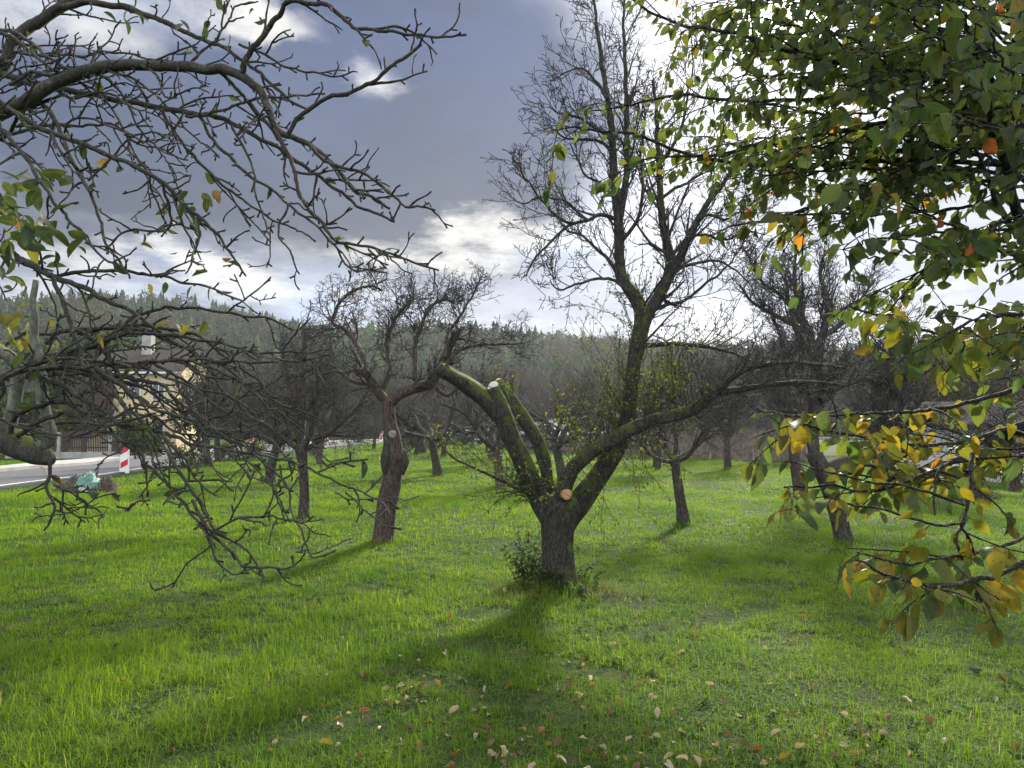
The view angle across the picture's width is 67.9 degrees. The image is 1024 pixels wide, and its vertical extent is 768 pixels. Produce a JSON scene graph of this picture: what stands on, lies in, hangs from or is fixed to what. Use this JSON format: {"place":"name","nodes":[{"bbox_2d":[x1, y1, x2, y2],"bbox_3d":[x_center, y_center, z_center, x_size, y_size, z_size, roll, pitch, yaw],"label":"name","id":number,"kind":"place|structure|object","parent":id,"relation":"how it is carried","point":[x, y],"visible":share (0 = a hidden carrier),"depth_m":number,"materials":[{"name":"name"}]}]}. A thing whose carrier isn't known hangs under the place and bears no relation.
{"place":"outdoors","nodes":[
{"label":"outdoors","id":0,"kind":"place"},
{"bbox_2d":[0,437,857,471],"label":"pavement","id":1,"kind":"structure","parent":0,"point":[61,463],"depth_m":30.65,"materials":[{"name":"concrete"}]},
{"bbox_2d":[0,438,862,488],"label":"road","id":2,"kind":"structure","parent":0,"point":[18,476],"depth_m":25.84,"materials":[{"name":"grey asphalt"}]},
{"bbox_2d":[0,442,377,485],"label":"road marking","id":3,"kind":"object","parent":2,"relation":"on","point":[102,473],"visible":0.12,"depth_m":22.36,"materials":[{"name":"paint"}]},
{"bbox_2d":[0,435,1023,767],"bbox_3d":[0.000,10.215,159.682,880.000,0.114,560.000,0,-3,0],"label":"ground","id":4,"kind":"structure","parent":0,"point":[534,705],"depth_m":5.81,"materials":[{"name":"green plant"}]},
{"bbox_2d":[0,386,57,430],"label":"shrub","id":5,"kind":"object","parent":4,"relation":"on","point":[24,420],"visible":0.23,"depth_m":40.80,"materials":[{"name":"green plant"}]},
{"bbox_2d":[35,400,103,451],"bbox_3d":[-22.942,2.288,39.312,3.271,3.005,3.830,0,-3,0],"label":"shrub","id":6,"kind":"object","parent":4,"relation":"on","point":[63,427],"visible":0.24,"depth_m":38.87,"materials":[{"name":"green plant"}]},
{"bbox_2d":[14,330,137,448],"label":"garden tree","id":7,"kind":"object","parent":4,"relation":"on","point":[44,347],"visible":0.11,"depth_m":51.41,"materials":[{"name":"brown plant"}]},
{"bbox_2d":[5,431,163,458],"bbox_3d":[-20.850,2.965,37.124,7.660,1.377,0.220,0,-3,0],"label":"picket fence","id":8,"kind":"object","parent":4,"relation":"on","point":[60,447],"visible":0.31,"depth_m":37.07,"materials":[{"name":"wood"}]},
{"bbox_2d":[50,474,119,493],"bbox_3d":[-10.121,2.365,17.916,1.786,0.538,1.273,0,-3,0],"label":"compost heap","id":9,"kind":"object","parent":4,"relation":"on","point":[109,484],"visible":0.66,"depth_m":17.87,"materials":[{"name":"grey plant"}]},
{"bbox_2d":[72,470,100,488],"bbox_3d":[-10.036,2.323,17.974,0.720,0.593,0.840,0,-3,0],"label":"green netting","id":10,"kind":"object","parent":9,"relation":"on","point":[81,480],"visible":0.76,"depth_m":17.79,"materials":[{"name":"teal plastic"}]},
{"bbox_2d":[58,375,139,451],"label":"apple tree","id":11,"kind":"object","parent":4,"relation":"on","point":[82,389],"visible":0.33,"depth_m":38.37,"materials":[{"name":"brown plant"}]},
{"bbox_2d":[119,447,129,472],"bbox_3d":[-12.935,2.559,25.390,0.300,1.044,0.094,0,-3,-8],"label":"marker post","id":12,"kind":"object","parent":4,"relation":"on","point":[125,460],"visible":0.71,"depth_m":25.35,"materials":[{"name":"white plastic"}]},
{"bbox_2d":[113,416,163,456],"bbox_3d":[-17.492,2.559,35.821,2.236,2.164,2.252,2,-4,-34],"label":"shrub","id":13,"kind":"object","parent":4,"relation":"on","point":[143,448],"visible":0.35,"depth_m":35.67,"materials":[{"name":"green plant"}]},
{"bbox_2d":[113,412,165,451],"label":"shrub","id":14,"kind":"object","parent":4,"relation":"on","point":[152,425],"visible":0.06,"depth_m":40.68,"materials":[{"name":"green plant"}]},
{"bbox_2d":[78,335,217,451],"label":"house","id":15,"kind":"structure","parent":4,"relation":"on","point":[139,354],"depth_m":44.08,"materials":[{"name":"paint"}]},
{"bbox_2d":[128,380,141,397],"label":"window","id":16,"kind":"structure","parent":15,"relation":"in","point":[139,391],"depth_m":43.99,"materials":[{"name":"white glass"}]},
{"bbox_2d":[151,381,165,400],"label":"window","id":17,"kind":"structure","parent":15,"relation":"in","point":[157,387],"depth_m":43.98,"materials":[{"name":"white glass"}]},
{"bbox_2d":[159,443,207,467],"bbox_3d":[-12.308,2.671,28.714,1.977,1.075,1.887,0,-3,0],"label":"shrub","id":18,"kind":"object","parent":4,"relation":"on","point":[190,459],"visible":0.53,"depth_m":28.47,"materials":[{"name":"green plant"}]},
{"bbox_2d":[167,377,240,450],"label":"garden tree","id":19,"kind":"object","parent":4,"relation":"on","point":[178,427],"visible":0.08,"depth_m":42.37,"materials":[{"name":"brown plant"}]},
{"bbox_2d":[210,441,249,461],"bbox_3d":[-12.412,2.930,32.667,2.175,0.994,2.247,0,-3,0],"label":"shrub","id":20,"kind":"object","parent":4,"relation":"on","point":[223,454],"visible":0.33,"depth_m":32.55,"materials":[{"name":"green plant"}]},
{"bbox_2d":[162,344,299,466],"bbox_3d":[-10.703,0.736,29.094,4.866,5.114,3.105,2,-4,-31],"label":"apple tree","id":21,"kind":"object","parent":4,"relation":"on","point":[196,397],"visible":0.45,"depth_m":28.53,"materials":[{"name":"brown plant"}]},
{"bbox_2d":[182,356,282,462],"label":"apple tree","id":22,"kind":"object","parent":4,"relation":"on","point":[217,455],"visible":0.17,"depth_m":31.29,"materials":[{"name":"brown plant"}]},
{"bbox_2d":[0,0,466,590],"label":"apple tree","id":23,"kind":"object","parent":4,"relation":"on","point":[28,444],"visible":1,"depth_m":2.39,"materials":[{"name":"brown plant"}]},
{"bbox_2d":[237,438,272,456],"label":"shrub","id":24,"kind":"object","parent":4,"relation":"on","point":[262,447],"visible":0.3,"depth_m":37.54,"materials":[{"name":"green plant"}]},
{"bbox_2d":[211,380,353,481],"bbox_3d":[-6.340,1.328,21.366,3.912,3.003,3.357,2,-4,-29],"label":"apple tree","id":25,"kind":"object","parent":4,"relation":"on","point":[273,438],"visible":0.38,"depth_m":21.12,"materials":[{"name":"brown plant"}]},
{"bbox_2d":[267,376,308,442],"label":"garden tree","id":26,"kind":"object","parent":4,"relation":"on","point":[289,394],"depth_m":59.62,"materials":[{"name":"brown plant"}]},
{"bbox_2d":[252,409,341,455],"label":"apple tree","id":27,"kind":"object","parent":4,"relation":"on","point":[315,429],"visible":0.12,"depth_m":37.40,"materials":[{"name":"brown plant"}]},
{"bbox_2d":[209,306,385,519],"bbox_3d":[-3.569,0.443,13.394,3.131,3.877,2.259,0,-3,0],"label":"apple tree","id":28,"kind":"object","parent":4,"relation":"on","point":[301,447],"visible":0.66,"depth_m":13.13,"materials":[{"name":"brown plant"}]},
{"bbox_2d":[302,354,349,455],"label":"ivy tree","id":29,"kind":"object","parent":4,"relation":"on","point":[334,384],"visible":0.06,"depth_m":39.93,"materials":[{"name":"green plant"}]},
{"bbox_2d":[320,738,332,743],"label":"fallen leaf","id":30,"kind":"object","parent":4,"relation":"on","point":[326,740],"visible":0.93,"depth_m":3.73,"materials":[{"name":"yellow plant"}]},
{"bbox_2d":[293,352,365,464],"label":"apple tree","id":31,"kind":"object","parent":4,"relation":"on","point":[343,398],"visible":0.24,"depth_m":30.38,"materials":[{"name":"brown plant"}]},
{"bbox_2d":[359,707,370,712],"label":"fallen leaf","id":32,"kind":"object","parent":4,"relation":"on","point":[363,709],"visible":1,"depth_m":4.24,"materials":[{"name":"red plant"}]},
{"bbox_2d":[343,412,399,449],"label":"apple tree","id":33,"kind":"object","parent":4,"relation":"on","point":[375,435],"visible":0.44,"depth_m":49.45,"materials":[{"name":"brown plant"}]},
{"bbox_2d":[364,413,385,442],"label":"apple tree","id":34,"kind":"object","parent":4,"relation":"on","point":[384,438],"visible":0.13,"depth_m":60.70,"materials":[{"name":"brown plant"}]},
{"bbox_2d":[351,361,452,454],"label":"apple tree","id":35,"kind":"object","parent":4,"relation":"on","point":[420,416],"visible":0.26,"depth_m":37.35,"materials":[{"name":"brown plant"}]},
{"bbox_2d":[271,250,546,543],"bbox_3d":[-1.531,0.109,10.950,4.061,4.353,2.235,0,-3,0],"label":"apple tree","id":36,"kind":"object","parent":4,"relation":"on","point":[394,461],"visible":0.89,"depth_m":10.74,"materials":[{"name":"brown plant"}]},
{"bbox_2d":[378,415,442,454],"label":"apple tree","id":37,"kind":"object","parent":4,"relation":"on","point":[418,442],"visible":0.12,"depth_m":40.96,"materials":[{"name":"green plant"}]},
{"bbox_2d":[378,394,452,447],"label":"apple tree","id":38,"kind":"object","parent":4,"relation":"on","point":[441,406],"visible":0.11,"depth_m":51.84,"materials":[{"name":"brown plant"}]},
{"bbox_2d":[415,743,423,749],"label":"fallen leaf","id":39,"kind":"object","parent":4,"relation":"on","point":[417,746],"visible":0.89,"depth_m":3.71,"materials":[{"name":"brown plant"}]},
{"bbox_2d":[369,392,492,476],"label":"apple tree","id":40,"kind":"object","parent":4,"relation":"on","point":[431,446],"visible":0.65,"depth_m":23.54,"materials":[{"name":"brown plant"}]},
{"bbox_2d":[398,395,464,452],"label":"apple tree","id":41,"kind":"object","parent":4,"relation":"on","point":[421,446],"visible":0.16,"depth_m":42.60,"materials":[{"name":"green plant"}]},
{"bbox_2d":[412,392,463,444],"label":"apple tree","id":42,"kind":"object","parent":4,"relation":"on","point":[443,408],"visible":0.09,"depth_m":59.40,"materials":[{"name":"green plant"}]},
{"bbox_2d":[414,408,469,456],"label":"apple tree","id":43,"kind":"object","parent":4,"relation":"on","point":[443,452],"visible":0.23,"depth_m":37.88,"materials":[{"name":"plant"}]},
{"bbox_2d":[449,705,458,712],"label":"fallen leaf","id":44,"kind":"object","parent":4,"relation":"on","point":[453,708],"visible":0.98,"depth_m":4.27,"materials":[{"name":"beige plant"}]},
{"bbox_2d":[449,430,484,444],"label":"car","id":45,"kind":"object","parent":4,"relation":"on","point":[479,442],"visible":0.25,"depth_m":61.17,"materials":[{"name":"grey paint"}]},
{"bbox_2d":[459,400,487,451],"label":"apple tree","id":46,"kind":"object","parent":4,"relation":"on","point":[474,430],"visible":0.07,"depth_m":43.72,"materials":[{"name":"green plant"}]},
{"bbox_2d":[459,408,521,436],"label":"apple tree","id":47,"kind":"object","parent":4,"relation":"on","point":[488,421],"visible":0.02,"depth_m":38.67,"materials":[{"name":"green plant"}]},
{"bbox_2d":[486,738,494,746],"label":"fallen leaf","id":48,"kind":"object","parent":4,"relation":"on","point":[489,743],"visible":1,"depth_m":3.80,"materials":[{"name":"brown plant"}]},
{"bbox_2d":[487,749,495,755],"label":"fallen leaf","id":49,"kind":"object","parent":4,"relation":"on","point":[491,752],"visible":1,"depth_m":3.68,"materials":[{"name":"beige plant"}]},
{"bbox_2d":[453,408,535,460],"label":"apple tree","id":50,"kind":"object","parent":4,"relation":"on","point":[487,430],"visible":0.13,"depth_m":33.78,"materials":[{"name":"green plant"}]},
{"bbox_2d":[477,387,538,420],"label":"apple tree","id":51,"kind":"object","parent":4,"relation":"on","point":[526,405],"visible":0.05,"depth_m":53.56,"materials":[{"name":"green plant"}]},
{"bbox_2d":[436,379,582,489],"bbox_3d":[-0.219,1.240,19.189,3.743,3.023,2.366,2,-4,-33],"label":"apple tree","id":52,"kind":"object","parent":4,"relation":"on","point":[474,421],"visible":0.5,"depth_m":18.87,"materials":[{"name":"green plant"}]},
{"bbox_2d":[0,343,1022,437],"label":"bare wood","id":53,"kind":"object","parent":4,"relation":"on","point":[536,385],"visible":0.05,"depth_m":95.00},
{"bbox_2d":[1,544,1023,767],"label":"meadow weeds","id":54,"kind":"object","parent":4,"relation":"on","point":[704,703],"visible":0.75,"depth_m":4.65,"materials":[{"name":"green plant"}]},
{"bbox_2d":[468,353,572,461],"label":"apple tree","id":55,"kind":"object","parent":4,"relation":"on","point":[487,384],"visible":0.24,"depth_m":31.19,"materials":[{"name":"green plant"}]},
{"bbox_2d":[513,515,538,552],"bbox_3d":[0.166,1.912,9.726,0.278,0.549,0.267,2,-4,-33],"label":"sucker","id":56,"kind":"object","parent":4,"relation":"on","point":[525,536],"visible":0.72,"depth_m":9.74,"materials":[{"name":"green plant"}]},
{"bbox_2d":[516,388,535,418],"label":"apple tree","id":57,"kind":"object","parent":4,"relation":"on","point":[524,399],"visible":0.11,"depth_m":60.35,"materials":[{"name":"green plant"}]},
{"bbox_2d":[501,530,580,581],"bbox_3d":[0.281,1.724,7.631,0.797,0.538,0.698,0,-3,0],"label":"weed","id":58,"kind":"object","parent":4,"relation":"on","point":[523,571],"visible":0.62,"depth_m":7.47,"materials":[{"name":"green plant"}]},
{"bbox_2d":[520,565,568,594],"bbox_3d":[0.332,1.849,7.166,0.516,0.271,0.353,-2,-4,34],"label":"weed","id":59,"kind":"object","parent":4,"relation":"on","point":[543,576],"visible":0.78,"depth_m":7.15,"materials":[{"name":"green plant"}]},
{"bbox_2d":[535,420,568,435],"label":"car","id":60,"kind":"object","parent":4,"relation":"on","point":[551,421],"visible":0.06,"depth_m":48.30,"materials":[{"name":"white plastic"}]},
{"bbox_2d":[553,735,560,745],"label":"fallen leaf","id":61,"kind":"object","parent":4,"relation":"on","point":[556,740],"visible":1,"depth_m":3.78,"materials":[{"name":"brown plant"}]},
{"bbox_2d":[455,569,660,608],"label":"dry grass","id":62,"kind":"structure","parent":4,"relation":"on","point":[587,585],"depth_m":7.17,"materials":[{"name":"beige plant"}]},
{"bbox_2d":[514,371,619,480],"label":"apple tree","id":63,"kind":"object","parent":4,"relation":"on","point":[558,456],"visible":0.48,"depth_m":20.58,"materials":[{"name":"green plant"}]},
{"bbox_2d":[558,580,589,600],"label":"weed","id":64,"kind":"object","parent":4,"relation":"on","point":[579,587],"visible":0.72,"depth_m":6.99,"materials":[{"name":"green plant"}]},
{"bbox_2d":[560,364,606,441],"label":"apple tree","id":65,"kind":"object","parent":4,"relation":"on","point":[584,389],"visible":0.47,"depth_m":51.56,"materials":[{"name":"green plant"}]},
{"bbox_2d":[577,563,605,589],"bbox_3d":[0.719,1.865,7.395,0.381,0.258,0.364,-1,-3,22],"label":"weed","id":66,"kind":"object","parent":4,"relation":"on","point":[586,572],"visible":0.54,"depth_m":7.37,"materials":[{"name":"green plant"}]},
{"bbox_2d":[588,360,658,425],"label":"apple tree","id":67,"kind":"object","parent":4,"relation":"on","point":[617,414],"visible":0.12,"depth_m":47.38,"materials":[{"name":"green plant"}]},
{"bbox_2d":[632,762,639,767],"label":"fallen leaf","id":68,"kind":"object","parent":4,"relation":"on","point":[637,764],"visible":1,"depth_m":3.56,"materials":[{"name":"brown plant"}]},
{"bbox_2d":[598,409,700,466],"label":"apple tree","id":69,"kind":"object","parent":4,"relation":"on","point":[656,442],"visible":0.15,"depth_m":29.62,"materials":[{"name":"brown plant"}]},
{"bbox_2d":[654,707,659,717],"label":"fallen leaf","id":70,"kind":"object","parent":4,"relation":"on","point":[657,711],"visible":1,"depth_m":4.15,"materials":[{"name":"beige plant"}]},
{"bbox_2d":[428,0,886,587],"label":"pear tree","id":71,"kind":"object","parent":4,"relation":"on","point":[560,508],"visible":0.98,"depth_m":7.44,"materials":[{"name":"brown plant"}]},
{"bbox_2d":[621,350,697,469],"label":"young tree","id":72,"kind":"object","parent":4,"relation":"on","point":[657,464],"visible":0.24,"depth_m":26.71,"materials":[{"name":"green plant"}]},
{"bbox_2d":[637,386,687,444],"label":"shrub","id":73,"kind":"object","parent":4,"relation":"on","point":[662,410],"visible":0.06,"depth_m":40.42,"materials":[{"name":"green plant"}]},
{"bbox_2d":[524,426,807,461],"bbox_3d":[6.901,2.914,38.503,17.230,1.578,0.187,-3,-4,44],"label":"board fence","id":74,"kind":"object","parent":4,"relation":"on","point":[742,449],"visible":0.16,"depth_m":35.15,"materials":[{"name":"brown wood"}]},
{"bbox_2d":[664,759,673,767],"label":"fallen leaf","id":75,"kind":"object","parent":4,"relation":"on","point":[668,763],"visible":1,"depth_m":3.55,"materials":[{"name":"beige plant"}]},
{"bbox_2d":[583,327,764,524],"bbox_3d":[2.713,0.642,12.544,3.117,3.379,2.001,0,-3,0],"label":"apple tree","id":76,"kind":"object","parent":4,"relation":"on","point":[682,514],"visible":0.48,"depth_m":12.32,"materials":[{"name":"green plant"}]},
{"bbox_2d":[639,345,733,456],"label":"apple tree","id":77,"kind":"object","parent":4,"relation":"on","point":[695,382],"visible":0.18,"depth_m":37.85,"materials":[{"name":"brown plant"}]},
{"bbox_2d":[693,754,700,767],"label":"fallen leaf","id":78,"kind":"object","parent":4,"relation":"on","point":[697,758],"visible":0.98,"depth_m":3.55,"materials":[{"name":"beige plant"}]},
{"bbox_2d":[665,343,730,449],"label":"apple tree","id":79,"kind":"object","parent":4,"relation":"on","point":[698,367],"visible":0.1,"depth_m":45.01,"materials":[{"name":"brown plant"}]},
{"bbox_2d":[689,344,765,467],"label":"apple tree","id":80,"kind":"object","parent":4,"relation":"on","point":[727,457],"visible":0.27,"depth_m":28.24,"materials":[{"name":"brown plant"}]},
{"bbox_2d":[717,330,828,434],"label":"apple tree","id":81,"kind":"object","parent":4,"relation":"on","point":[775,405],"visible":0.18,"depth_m":36.65,"materials":[{"name":"brown plant"}]},
{"bbox_2d":[771,728,780,735],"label":"fallen leaf","id":82,"kind":"object","parent":4,"relation":"on","point":[777,731],"visible":0.94,"depth_m":3.84,"materials":[{"name":"beige plant"}]},
{"bbox_2d":[541,0,1023,648],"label":"cherry tree","id":83,"kind":"object","parent":4,"relation":"on","point":[979,112],"visible":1,"depth_m":2.15,"materials":[{"name":"green plant"}]},
{"bbox_2d":[779,751,789,760],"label":"fallen leaf","id":84,"kind":"object","parent":4,"relation":"on","point":[782,756],"visible":0.96,"depth_m":3.57,"materials":[{"name":"yellow plant"}]},
{"bbox_2d":[795,742,804,747],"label":"fallen leaf","id":85,"kind":"object","parent":4,"relation":"on","point":[798,745],"visible":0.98,"depth_m":3.66,"materials":[{"name":"yellow plant"}]},
{"bbox_2d":[756,341,864,418],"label":"apple tree","id":86,"kind":"object","parent":4,"relation":"on","point":[827,406],"visible":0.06,"depth_m":42.43,"materials":[{"name":"brown plant"}]},
{"bbox_2d":[725,213,900,495],"bbox_3d":[7.072,-0.735,17.419,4.285,6.728,2.285,0,-3,0],"label":"apple tree","id":87,"kind":"object","parent":4,"relation":"on","point":[793,315],"visible":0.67,"depth_m":17.26,"materials":[{"name":"brown plant"}]},
{"bbox_2d":[826,377,870,437],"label":"apple tree","id":88,"kind":"object","parent":4,"relation":"on","point":[844,393],"visible":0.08,"depth_m":39.98,"materials":[{"name":"brown plant"}]},
{"bbox_2d":[832,347,882,434],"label":"apple tree","id":89,"kind":"object","parent":4,"relation":"on","point":[855,391],"visible":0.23,"depth_m":34.80,"materials":[{"name":"brown plant"}]},
{"bbox_2d":[852,437,871,463],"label":"shrub","id":90,"kind":"object","parent":4,"relation":"on","point":[856,440],"visible":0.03,"depth_m":29.98,"materials":[{"name":"green plant"}]},
{"bbox_2d":[730,267,999,542],"bbox_3d":[4.813,0.219,10.527,3.420,4.032,1.775,0,-3,0],"label":"apple tree","id":91,"kind":"object","parent":4,"relation":"on","point":[815,457],"visible":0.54,"depth_m":10.59,"materials":[{"name":"brown plant"}]},
{"bbox_2d":[846,335,950,427],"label":"apple tree","id":92,"kind":"object","parent":4,"relation":"on","point":[927,385],"visible":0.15,"depth_m":18.54,"materials":[{"name":"brown plant"}]},
{"bbox_2d":[922,715,935,720],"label":"fallen leaf","id":93,"kind":"object","parent":4,"relation":"on","point":[928,718],"visible":0.98,"depth_m":4.02,"materials":[{"name":"brown plant"}]},
{"bbox_2d":[874,401,1023,482],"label":"outbuilding","id":94,"kind":"structure","parent":4,"relation":"on","point":[945,448],"depth_m":22.21,"materials":[{"name":"wood"}]},
{"bbox_2d":[882,340,1015,410],"bbox_3d":[16.411,0.617,29.200,4.855,5.243,4.886,-2,-4,36],"label":"shrub","id":95,"kind":"object","parent":4,"relation":"on","point":[961,383],"visible":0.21,"depth_m":28.22,"materials":[{"name":"brown plant"}]},
{"bbox_2d":[926,323,1005,401],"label":"apple tree","id":96,"kind":"object","parent":4,"relation":"on","point":[942,355],"visible":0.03,"depth_m":32.64,"materials":[{"name":"brown plant"}]},
{"bbox_2d":[936,485,1004,502],"bbox_3d":[9.594,2.176,15.824,1.373,0.513,1.199,0,-3,0],"label":"brush pile","id":97,"kind":"object","parent":4,"relation":"on","point":[976,494],"visible":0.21,"depth_m":15.56,"materials":[{"name":"brown plant"}]},
{"bbox_2d":[940,317,1023,400],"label":"shrub","id":98,"kind":"object","parent":4,"relation":"on","point":[1004,381],"visible":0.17,"depth_m":29.27,"materials":[{"name":"brown plant"}]},
{"bbox_2d":[944,389,1023,491],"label":"apple tree","id":99,"kind":"object","parent":4,"relation":"on","point":[1012,489],"visible":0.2,"depth_m":17.95,"materials":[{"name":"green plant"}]},
{"bbox_2d":[946,388,1023,503],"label":"apple tree","id":100,"kind":"object","parent":4,"relation":"on","point":[986,422],"visible":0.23,"depth_m":9.79,"materials":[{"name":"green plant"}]},
{"bbox_2d":[971,357,1023,397],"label":"apple tree","id":101,"kind":"object","parent":4,"relation":"on","point":[1008,374],"visible":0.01,"depth_m":35.35,"materials":[{"name":"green plant"}]},
{"bbox_2d":[1010,743,1020,750],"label":"fallen leaf","id":102,"kind":"object","parent":4,"relation":"on","point":[1016,745],"visible":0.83,"depth_m":3.64,"materials":[{"name":"brown plant"}]},
{"bbox_2d":[0,0,1023,348],"label":"sky","id":103,"kind":"structure","parent":0,"point":[432,131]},
{"bbox_2d":[217,357,867,435],"bbox_3d":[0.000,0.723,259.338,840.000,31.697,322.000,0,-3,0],"label":"hill","id":104,"kind":"structure","parent":0,"point":[843,429],"depth_m":124.20,"materials":[{"name":"green plant"}]},
{"bbox_2d":[0,287,1023,434],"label":"mixed wood","id":105,"kind":"object","parent":104,"relation":"on","point":[576,357],"visible":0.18,"depth_m":173.86,"materials":[{"name":"green plant"}]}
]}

